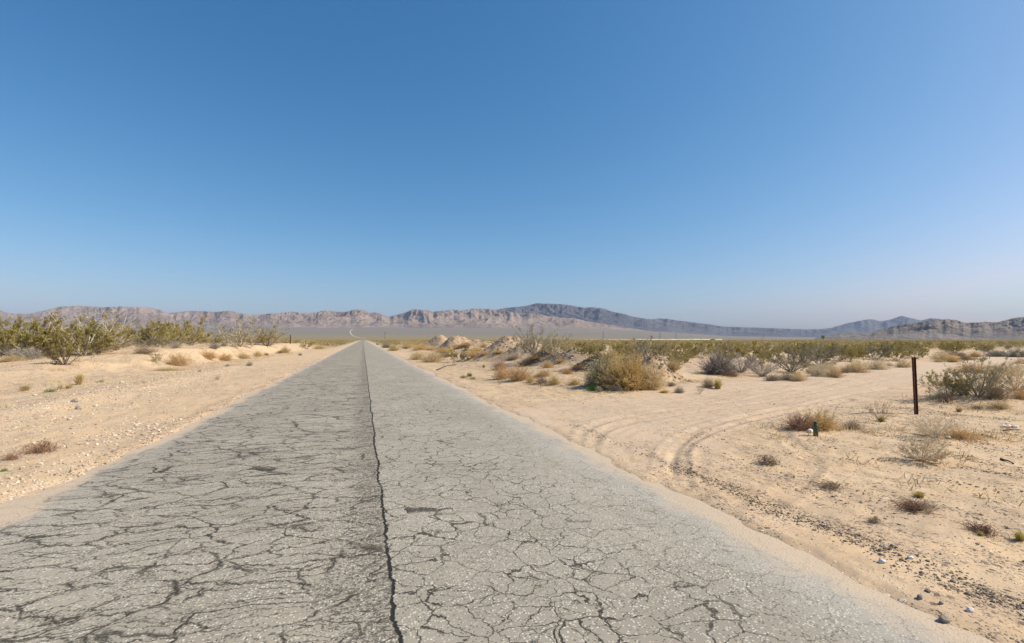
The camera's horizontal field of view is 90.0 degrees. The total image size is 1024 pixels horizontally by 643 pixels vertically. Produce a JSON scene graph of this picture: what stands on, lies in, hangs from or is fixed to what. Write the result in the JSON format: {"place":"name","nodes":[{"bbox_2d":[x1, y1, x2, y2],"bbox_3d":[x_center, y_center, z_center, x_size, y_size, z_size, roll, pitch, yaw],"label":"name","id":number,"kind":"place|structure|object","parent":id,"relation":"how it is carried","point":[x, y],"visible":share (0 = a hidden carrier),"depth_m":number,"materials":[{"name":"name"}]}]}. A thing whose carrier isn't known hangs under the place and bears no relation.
{"place":"outdoors","nodes":[
{"label":"outdoors","id":0,"kind":"place"},
{"bbox_2d":[0,350,308,502],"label":"pale gravel","id":1,"kind":"structure","parent":0,"point":[90,437],"depth_m":12.79,"materials":[{"name":"gravel"}]},
{"bbox_2d":[0,306,645,330],"bbox_3d":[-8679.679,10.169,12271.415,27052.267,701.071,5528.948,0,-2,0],"label":"mountain range","id":2,"kind":"structure","parent":0,"point":[452,318],"depth_m":10443.61,"materials":[{"name":"stone"}]},
{"bbox_2d":[0,340,992,642],"bbox_3d":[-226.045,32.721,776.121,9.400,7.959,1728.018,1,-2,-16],"label":"road","id":3,"kind":"structure","parent":0,"point":[362,492],"depth_m":4.92,"materials":[{"name":"asphalt"}]},
{"bbox_2d":[0,328,1023,642],"bbox_3d":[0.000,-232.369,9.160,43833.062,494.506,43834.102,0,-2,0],"label":"ground","id":4,"kind":"structure","parent":0,"point":[624,420],"depth_m":10.38,"materials":[{"name":"sand"}]},
{"bbox_2d":[0,452,25,460],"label":"dead weed","id":5,"kind":"object","parent":4,"relation":"on","point":[10,457],"visible":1,"depth_m":8.37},
{"bbox_2d":[0,354,30,361],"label":"dry bush","id":6,"kind":"object","parent":4,"relation":"on","point":[9,358],"visible":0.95,"depth_m":29.47,"materials":[{"name":"beige plant"}]},
{"bbox_2d":[0,315,51,355],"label":"creosote bush","id":7,"kind":"object","parent":4,"relation":"on","point":[17,325],"visible":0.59,"depth_m":33.43,"materials":[{"name":"green plant"}]},
{"bbox_2d":[12,346,46,359],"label":"sagebrush","id":8,"kind":"object","parent":4,"relation":"on","point":[30,354],"visible":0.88,"depth_m":30.82,"materials":[{"name":"grey plant"}]},
{"bbox_2d":[7,440,66,454],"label":"dead weed","id":9,"kind":"object","parent":4,"relation":"on","point":[41,447],"visible":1,"depth_m":8.83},
{"bbox_2d":[3,308,75,355],"bbox_3d":[-30.637,0.685,33.125,3.682,3.426,4.209,1,-2,-36],"label":"creosote bush","id":10,"kind":"object","parent":4,"relation":"on","point":[48,335],"visible":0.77,"depth_m":32.40,"materials":[{"name":"green plant"}]},
{"bbox_2d":[17,315,80,348],"bbox_3d":[-35.203,0.929,38.895,3.240,2.800,3.750,-1,-2,35],"label":"creosote bush","id":11,"kind":"object","parent":4,"relation":"on","point":[25,323],"visible":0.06,"depth_m":38.12,"materials":[{"name":"green plant"}]},
{"bbox_2d":[42,330,86,364],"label":"creosote bush","id":12,"kind":"object","parent":4,"relation":"on","point":[55,356],"visible":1,"depth_m":28.56,"materials":[{"name":"green plant"}]},
{"bbox_2d":[59,312,96,345],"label":"creosote bush","id":13,"kind":"object","parent":4,"relation":"on","point":[78,327],"visible":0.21,"depth_m":40.32,"materials":[{"name":"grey plant"}]},
{"bbox_2d":[74,372,86,384],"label":"grass tuft","id":14,"kind":"object","parent":4,"relation":"on","point":[79,378],"visible":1,"depth_m":21.89,"materials":[{"name":"plant"}]},
{"bbox_2d":[45,309,129,356],"bbox_3d":[-28.015,0.797,33.921,3.875,3.278,3.901,0,-2,9],"label":"creosote bush","id":15,"kind":"object","parent":4,"relation":"on","point":[92,336],"visible":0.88,"depth_m":33.39,"materials":[{"name":"green plant"}]},
{"bbox_2d":[71,310,142,349],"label":"creosote bush","id":16,"kind":"object","parent":4,"relation":"on","point":[114,331],"visible":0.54,"depth_m":41.12,"materials":[{"name":"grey plant"}]},
{"bbox_2d":[128,344,158,352],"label":"dry bush","id":17,"kind":"object","parent":4,"relation":"on","point":[143,350],"visible":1,"depth_m":36.93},
{"bbox_2d":[123,337,165,346],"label":"creosote bush","id":18,"kind":"object","parent":4,"relation":"on","point":[144,343],"visible":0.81,"depth_m":47.89,"materials":[{"name":"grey plant"}]},
{"bbox_2d":[126,317,178,346],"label":"creosote bush","id":19,"kind":"object","parent":4,"relation":"on","point":[150,332],"visible":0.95,"depth_m":49.51,"materials":[{"name":"green plant"}]},
{"bbox_2d":[141,336,186,346],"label":"creosote bush","id":20,"kind":"object","parent":4,"relation":"on","point":[163,344],"visible":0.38,"depth_m":51.18,"materials":[{"name":"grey plant"}]},
{"bbox_2d":[150,317,194,345],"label":"creosote bush","id":21,"kind":"object","parent":4,"relation":"on","point":[178,331],"visible":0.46,"depth_m":58.27,"materials":[{"name":"green plant"}]},
{"bbox_2d":[162,351,195,365],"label":"dry bush","id":22,"kind":"object","parent":4,"relation":"on","point":[175,361],"visible":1,"depth_m":37.02,"materials":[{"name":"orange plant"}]},
{"bbox_2d":[171,315,216,344],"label":"creosote bush","id":23,"kind":"object","parent":4,"relation":"on","point":[196,335],"visible":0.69,"depth_m":65.79,"materials":[{"name":"green plant"}]},
{"bbox_2d":[201,349,220,358],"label":"dry bush","id":24,"kind":"object","parent":4,"relation":"on","point":[208,355],"visible":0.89,"depth_m":43.94,"materials":[{"name":"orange plant"}]},
{"bbox_2d":[201,315,270,346],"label":"creosote bush","id":25,"kind":"object","parent":4,"relation":"on","point":[230,333],"visible":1,"depth_m":61.55,"materials":[{"name":"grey plant"}]},
{"bbox_2d":[230,329,275,344],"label":"creosote bush","id":26,"kind":"object","parent":4,"relation":"on","point":[260,337],"visible":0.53,"depth_m":70.86,"materials":[{"name":"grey plant"}]},
{"bbox_2d":[237,323,288,345],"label":"creosote bush","id":27,"kind":"object","parent":4,"relation":"on","point":[271,334],"visible":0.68,"depth_m":73.74,"materials":[{"name":"grey plant"}]},
{"bbox_2d":[406,349,425,359],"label":"dry bush","id":28,"kind":"object","parent":4,"relation":"on","point":[417,356],"visible":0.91,"depth_m":48.99,"materials":[{"name":"beige plant"}]},
{"bbox_2d":[414,335,447,349],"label":"dirt mound","id":29,"kind":"object","parent":4,"relation":"on","point":[435,341],"visible":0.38,"depth_m":85.94,"materials":[{"name":"soil"}]},
{"bbox_2d":[418,350,446,362],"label":"dry bush","id":30,"kind":"object","parent":4,"relation":"on","point":[434,358],"visible":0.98,"depth_m":43.47,"materials":[{"name":"beige plant"}]},
{"bbox_2d":[432,335,479,350],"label":"dirt mound","id":31,"kind":"object","parent":4,"relation":"on","point":[455,341],"visible":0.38,"depth_m":74.39,"materials":[{"name":"soil"}]},
{"bbox_2d":[447,343,468,361],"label":"creosote bush","id":32,"kind":"object","parent":4,"relation":"on","point":[455,354],"visible":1,"depth_m":41.81,"materials":[{"name":"green plant"}]},
{"bbox_2d":[455,341,493,348],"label":"dirt mound","id":33,"kind":"object","parent":4,"relation":"on","point":[481,343],"visible":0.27,"depth_m":68.62,"materials":[{"name":"soil"}]},
{"bbox_2d":[464,336,521,361],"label":"dirt mound","id":34,"kind":"object","parent":4,"relation":"on","point":[492,355],"visible":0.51,"depth_m":40.82,"materials":[{"name":"soil"}]},
{"bbox_2d":[489,361,512,378],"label":"dry bush","id":35,"kind":"object","parent":4,"relation":"on","point":[499,374],"visible":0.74,"depth_m":24.32,"materials":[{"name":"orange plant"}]},
{"bbox_2d":[0,335,1023,506],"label":"dry grass","id":36,"kind":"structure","parent":4,"relation":"on","point":[776,435],"depth_m":15.22,"materials":[{"name":"beige plant"}]},
{"bbox_2d":[8,338,1023,348],"bbox_3d":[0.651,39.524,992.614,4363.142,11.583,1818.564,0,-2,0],"label":"scrub","id":37,"kind":"object","parent":4,"relation":"on","point":[935,343],"visible":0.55,"depth_m":155.20,"materials":[{"name":"plant"}]},
{"bbox_2d":[485,341,546,361],"bbox_3d":[1.512,2.365,39.392,8.616,1.818,5.795,0,-2,0],"label":"dirt mound","id":38,"kind":"object","parent":4,"relation":"on","point":[519,350],"visible":0.3,"depth_m":37.99,"materials":[{"name":"soil"}]},
{"bbox_2d":[501,364,538,380],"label":"dry bush","id":39,"kind":"object","parent":4,"relation":"on","point":[518,375],"visible":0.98,"depth_m":22.90,"materials":[{"name":"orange plant"}]},
{"bbox_2d":[509,324,560,355],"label":"creosote bush","id":40,"kind":"object","parent":4,"relation":"on","point":[533,349],"visible":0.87,"depth_m":33.92,"materials":[{"name":"grey plant"}]},
{"bbox_2d":[525,347,562,365],"bbox_3d":[2.689,2.401,33.937,5.482,1.447,4.922,0,-2,0],"label":"dirt mound","id":41,"kind":"object","parent":4,"relation":"on","point":[547,358],"visible":0.16,"depth_m":32.70,"materials":[{"name":"soil"}]},
{"bbox_2d":[413,335,697,381],"bbox_3d":[-1.475,2.503,55.670,14.278,2.741,70.086,1,-2,-15],"label":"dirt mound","id":42,"kind":"object","parent":4,"relation":"on","point":[584,360],"visible":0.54,"depth_m":30.91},
{"bbox_2d":[539,332,571,356],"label":"creosote bush","id":43,"kind":"object","parent":4,"relation":"on","point":[547,349],"visible":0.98,"depth_m":32.50,"materials":[{"name":"grey plant"}]},
{"bbox_2d":[540,348,592,365],"bbox_3d":[4.175,2.286,31.362,6.349,1.348,4.767,0,-2,0],"label":"dirt mound","id":44,"kind":"object","parent":4,"relation":"on","point":[577,356],"visible":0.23,"depth_m":30.23,"materials":[{"name":"soil"}]},
{"bbox_2d":[567,357,609,371],"bbox_3d":[4.450,2.217,26.268,4.250,1.036,3.692,0,-2,0],"label":"dirt mound","id":45,"kind":"object","parent":4,"relation":"on","point":[576,369],"visible":0.19,"depth_m":25.49,"materials":[{"name":"soil"}]},
{"bbox_2d":[574,340,606,359],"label":"creosote bush","id":46,"kind":"object","parent":45,"relation":"on","point":[590,351],"visible":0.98,"depth_m":25.77,"materials":[{"name":"green plant"}]},
{"bbox_2d":[600,342,633,356],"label":"creosote bush","id":47,"kind":"object","parent":45,"relation":"on","point":[617,347],"visible":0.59,"depth_m":26.27,"materials":[{"name":"green plant"}]},
{"bbox_2d":[580,366,606,387],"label":"green bush","id":48,"kind":"object","parent":4,"relation":"on","point":[588,382],"visible":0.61,"depth_m":19.31,"materials":[{"name":"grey plant"}]},
{"bbox_2d":[585,351,615,385],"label":"green bush","id":49,"kind":"object","parent":4,"relation":"on","point":[602,362],"visible":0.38,"depth_m":19.51,"materials":[{"name":"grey plant"}]},
{"bbox_2d":[588,354,622,388],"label":"dry bush","id":50,"kind":"object","parent":4,"relation":"on","point":[603,376],"visible":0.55,"depth_m":19.20,"materials":[{"name":"brown plant"}]},
{"bbox_2d":[597,348,626,361],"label":"shrub","id":51,"kind":"object","parent":4,"relation":"on","point":[611,354],"visible":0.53,"depth_m":25.37,"materials":[{"name":"yellow plant"}]},
{"bbox_2d":[597,339,657,390],"bbox_3d":[4.337,1.603,19.210,2.664,1.871,2.493,0,-2,12],"label":"dry bush","id":52,"kind":"object","parent":4,"relation":"on","point":[627,374],"visible":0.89,"depth_m":18.84,"materials":[{"name":"plant"}]},
{"bbox_2d":[626,335,670,361],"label":"creosote bush","id":53,"kind":"object","parent":4,"relation":"on","point":[644,347],"visible":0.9,"depth_m":22.36,"materials":[{"name":"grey plant"}]},
{"bbox_2d":[615,356,684,380],"bbox_3d":[5.828,2.177,23.308,4.791,1.322,3.566,0,-2,0],"label":"dirt mound","id":54,"kind":"object","parent":4,"relation":"on","point":[671,377],"visible":0.19,"depth_m":22.48,"materials":[{"name":"soil"}]},
{"bbox_2d":[637,353,669,389],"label":"dry bush","id":55,"kind":"object","parent":4,"relation":"on","point":[655,377],"visible":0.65,"depth_m":19.02,"materials":[{"name":"beige plant"}]},
{"bbox_2d":[667,357,680,370],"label":"shrub","id":56,"kind":"object","parent":4,"relation":"on","point":[672,366],"visible":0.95,"depth_m":22.63,"materials":[{"name":"brown plant"}]},
{"bbox_2d":[658,341,692,359],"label":"creosote bush","id":57,"kind":"object","parent":4,"relation":"on","point":[676,351],"visible":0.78,"depth_m":42.41,"materials":[{"name":"green plant"}]},
{"bbox_2d":[682,341,721,357],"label":"creosote bush","id":58,"kind":"object","parent":4,"relation":"on","point":[702,348],"visible":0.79,"depth_m":47.27,"materials":[{"name":"green plant"}]},
{"bbox_2d":[695,345,746,374],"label":"dead shrub","id":59,"kind":"object","parent":4,"relation":"on","point":[716,365],"visible":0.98,"depth_m":26.69,"materials":[{"name":"grey plant"}]},
{"bbox_2d":[729,351,759,372],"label":"dead shrub","id":60,"kind":"object","parent":4,"relation":"on","point":[745,366],"visible":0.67,"depth_m":28.18,"materials":[{"name":"grey plant"}]},
{"bbox_2d":[735,335,769,360],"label":"creosote bush","id":61,"kind":"object","parent":4,"relation":"on","point":[740,349],"visible":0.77,"depth_m":40.09,"materials":[{"name":"green plant"}]},
{"bbox_2d":[746,358,784,376],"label":"dead shrub","id":62,"kind":"object","parent":4,"relation":"on","point":[755,370],"visible":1,"depth_m":26.57,"materials":[{"name":"grey plant"}]},
{"bbox_2d":[754,454,783,466],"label":"dead weed","id":63,"kind":"object","parent":4,"relation":"on","point":[768,462],"visible":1,"depth_m":8.07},
{"bbox_2d":[757,347,787,361],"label":"creosote bush","id":64,"kind":"object","parent":4,"relation":"on","point":[768,351],"visible":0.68,"depth_m":38.81,"materials":[{"name":"green plant"}]},
{"bbox_2d":[760,374,788,380],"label":"dry bush","id":65,"kind":"object","parent":4,"relation":"on","point":[773,378],"visible":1,"depth_m":23.94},
{"bbox_2d":[765,348,816,372],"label":"creosote bush","id":66,"kind":"object","parent":4,"relation":"on","point":[793,365],"visible":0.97,"depth_m":29.50,"materials":[{"name":"grey plant"}]},
{"bbox_2d":[771,406,823,430],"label":"dry bush","id":67,"kind":"object","parent":4,"relation":"on","point":[799,425],"visible":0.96,"depth_m":10.86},
{"bbox_2d":[787,371,812,381],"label":"dry bush","id":68,"kind":"object","parent":4,"relation":"on","point":[798,377],"visible":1,"depth_m":23.53,"materials":[{"name":"beige plant"}]},
{"bbox_2d":[783,343,818,361],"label":"creosote bush","id":69,"kind":"object","parent":4,"relation":"on","point":[799,354],"visible":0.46,"depth_m":36.94,"materials":[{"name":"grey plant"}]},
{"bbox_2d":[804,359,831,376],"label":"dry bush","id":70,"kind":"object","parent":4,"relation":"on","point":[817,372],"visible":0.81,"depth_m":26.98,"materials":[{"name":"plant"}]},
{"bbox_2d":[804,406,843,430],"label":"dry bush","id":71,"kind":"object","parent":4,"relation":"on","point":[827,422],"visible":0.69,"depth_m":10.87,"materials":[{"name":"plant"}]},
{"bbox_2d":[799,342,849,365],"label":"creosote bush","id":72,"kind":"object","parent":4,"relation":"on","point":[826,354],"visible":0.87,"depth_m":34.82,"materials":[{"name":"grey plant"}]},
{"bbox_2d":[812,478,853,490],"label":"dead weed","id":73,"kind":"object","parent":4,"relation":"on","point":[831,485],"visible":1,"depth_m":6.79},
{"bbox_2d":[820,360,848,377],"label":"dry bush","id":74,"kind":"object","parent":4,"relation":"on","point":[834,373],"visible":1,"depth_m":25.64,"materials":[{"name":"beige plant"}]},
{"bbox_2d":[835,343,867,361],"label":"creosote bush","id":75,"kind":"object","parent":4,"relation":"on","point":[850,352],"visible":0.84,"depth_m":41.26,"materials":[{"name":"green plant"}]},
{"bbox_2d":[842,419,863,429],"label":"dry bush","id":76,"kind":"object","parent":4,"relation":"on","point":[849,425],"visible":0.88,"depth_m":11.06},
{"bbox_2d":[843,358,874,372],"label":"dry bush","id":77,"kind":"object","parent":4,"relation":"on","point":[855,367],"visible":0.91,"depth_m":30.26,"materials":[{"name":"beige plant"}]},
{"bbox_2d":[852,341,896,359],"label":"creosote bush","id":78,"kind":"object","parent":4,"relation":"on","point":[871,349],"visible":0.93,"depth_m":45.59,"materials":[{"name":"green plant"}]},
{"bbox_2d":[860,356,896,369],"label":"dry bush","id":79,"kind":"object","parent":4,"relation":"on","point":[877,365],"visible":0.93,"depth_m":33.23,"materials":[{"name":"plant"}]},
{"bbox_2d":[864,401,895,419],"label":"dead weed","id":80,"kind":"object","parent":4,"relation":"on","point":[870,409],"visible":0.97,"depth_m":12.19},
{"bbox_2d":[874,342,917,360],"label":"creosote bush","id":81,"kind":"object","parent":4,"relation":"on","point":[903,354],"visible":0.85,"depth_m":45.46,"materials":[{"name":"green plant"}]},
{"bbox_2d":[890,357,918,367],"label":"dry bush","id":82,"kind":"object","parent":4,"relation":"on","point":[902,363],"visible":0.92,"depth_m":35.73,"materials":[{"name":"beige plant"}]},
{"bbox_2d":[882,494,943,517],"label":"dead weed","id":83,"kind":"object","parent":4,"relation":"on","point":[911,505],"visible":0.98,"depth_m":5.90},
{"bbox_2d":[912,357,918,414],"bbox_3d":[10.423,1.732,13.236,0.132,1.631,0.047,1,-2,-14],"label":"steel post","id":84,"kind":"object","parent":4,"relation":"on","point":[915,389],"visible":0.98,"depth_m":13.23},
{"bbox_2d":[903,342,930,358],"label":"creosote bush","id":85,"kind":"object","parent":4,"relation":"on","point":[921,354],"visible":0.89,"depth_m":49.45,"materials":[{"name":"green plant"}]},
{"bbox_2d":[889,432,955,462],"bbox_3d":[6.508,1.996,8.118,0.796,0.482,0.750,1,-2,-15],"label":"dry bush","id":86,"kind":"object","parent":4,"relation":"on","point":[924,447],"visible":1,"depth_m":8.10,"materials":[{"name":"beige plant"}]},
{"bbox_2d":[899,409,967,436],"bbox_3d":[8.095,1.992,9.868,0.962,0.514,1.144,0,-2,14],"label":"dry bush","id":87,"kind":"object","parent":4,"relation":"on","point":[922,429],"visible":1,"depth_m":9.89,"materials":[{"name":"plant"}]},
{"bbox_2d":[924,347,962,360],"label":"dry bush","id":88,"kind":"object","parent":4,"relation":"on","point":[939,355],"visible":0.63,"depth_m":45.91,"materials":[{"name":"beige plant"}]},
{"bbox_2d":[917,366,983,396],"bbox_3d":[12.981,1.819,15.354,1.583,1.010,1.481,0,-2,0],"label":"creosote bush","id":89,"kind":"object","parent":4,"relation":"on","point":[963,386],"visible":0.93,"depth_m":15.30,"materials":[{"name":"green plant"}]},
{"bbox_2d":[942,343,965,352],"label":"creosote bush","id":90,"kind":"object","parent":4,"relation":"on","point":[954,348],"visible":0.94,"depth_m":65.16,"materials":[{"name":"green plant"}]},
{"bbox_2d":[936,370,985,394],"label":"creosote bush","id":91,"kind":"object","parent":4,"relation":"on","point":[968,388],"visible":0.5,"depth_m":15.30,"materials":[{"name":"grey plant"}]},
{"bbox_2d":[934,425,989,440],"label":"dry bush","id":92,"kind":"object","parent":4,"relation":"on","point":[959,433],"visible":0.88,"depth_m":9.73,"materials":[{"name":"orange plant"}]},
{"bbox_2d":[941,362,990,372],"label":"dry bush","id":93,"kind":"object","parent":4,"relation":"on","point":[963,369],"visible":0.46,"depth_m":30.48,"materials":[{"name":"beige plant"}]},
{"bbox_2d":[953,521,1009,538],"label":"dead weed","id":94,"kind":"object","parent":4,"relation":"on","point":[986,529],"visible":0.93,"depth_m":5.16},
{"bbox_2d":[944,348,1020,396],"bbox_3d":[13.806,1.544,15.049,1.464,1.508,1.489,1,-2,-20],"label":"creosote bush","id":95,"kind":"object","parent":4,"relation":"on","point":[992,380],"visible":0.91,"depth_m":14.95,"materials":[{"name":"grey plant"}]},
{"bbox_2d":[973,342,995,351],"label":"creosote bush","id":96,"kind":"object","parent":4,"relation":"on","point":[986,346],"visible":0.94,"depth_m":71.52,"materials":[{"name":"green plant"}]},
{"bbox_2d":[980,348,1007,356],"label":"sagebrush","id":97,"kind":"object","parent":4,"relation":"on","point":[994,354],"visible":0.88,"depth_m":57.78,"materials":[{"name":"grey plant"}]},
{"bbox_2d":[973,378,1016,399],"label":"dry bush","id":98,"kind":"object","parent":4,"relation":"on","point":[993,394],"visible":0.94,"depth_m":14.62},
{"bbox_2d":[971,362,1023,374],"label":"dry bush","id":99,"kind":"object","parent":4,"relation":"on","point":[979,371],"visible":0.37,"depth_m":29.13,"materials":[{"name":"beige plant"}]},
{"bbox_2d":[983,399,1015,408],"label":"dry bush","id":100,"kind":"object","parent":4,"relation":"on","point":[1002,405],"visible":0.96,"depth_m":13.70,"materials":[{"name":"beige plant"}]},
{"bbox_2d":[981,353,1023,390],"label":"dry bush","id":101,"kind":"object","parent":4,"relation":"on","point":[1011,375],"visible":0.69,"depth_m":15.99,"materials":[{"name":"beige plant"}]},
{"bbox_2d":[996,346,1023,356],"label":"sagebrush","id":102,"kind":"object","parent":4,"relation":"on","point":[1014,353],"visible":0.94,"depth_m":56.40,"materials":[{"name":"grey plant"}]},
{"bbox_2d":[1010,386,1023,399],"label":"dry bush","id":103,"kind":"object","parent":4,"relation":"on","point":[1020,394],"visible":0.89,"depth_m":14.63,"materials":[{"name":"orange plant"}]},
{"bbox_2d":[0,0,1023,329],"label":"sky","id":104,"kind":"structure","parent":0,"point":[784,164],"materials":[{"name":"blue"}]},
{"bbox_2d":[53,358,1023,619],"bbox_3d":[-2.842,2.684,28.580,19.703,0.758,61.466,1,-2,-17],"label":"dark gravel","id":105,"kind":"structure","parent":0,"point":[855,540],"depth_m":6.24,"materials":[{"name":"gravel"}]},
{"bbox_2d":[497,303,856,336],"bbox_3d":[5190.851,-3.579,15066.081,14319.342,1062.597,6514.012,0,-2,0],"label":"mountain range","id":106,"kind":"structure","parent":0,"point":[598,315],"depth_m":13518.02,"materials":[{"name":"stone"}]},
{"bbox_2d":[808,316,941,332],"bbox_3d":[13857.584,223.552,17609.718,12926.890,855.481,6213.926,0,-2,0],"label":"mountain range","id":107,"kind":"structure","parent":0,"point":[868,326],"depth_m":17203.85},
{"bbox_2d":[817,317,1023,339],"bbox_3d":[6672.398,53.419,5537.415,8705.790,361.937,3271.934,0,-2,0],"label":"hill","id":108,"kind":"structure","parent":0,"point":[950,329],"depth_m":4571.26,"materials":[{"name":"stone"}]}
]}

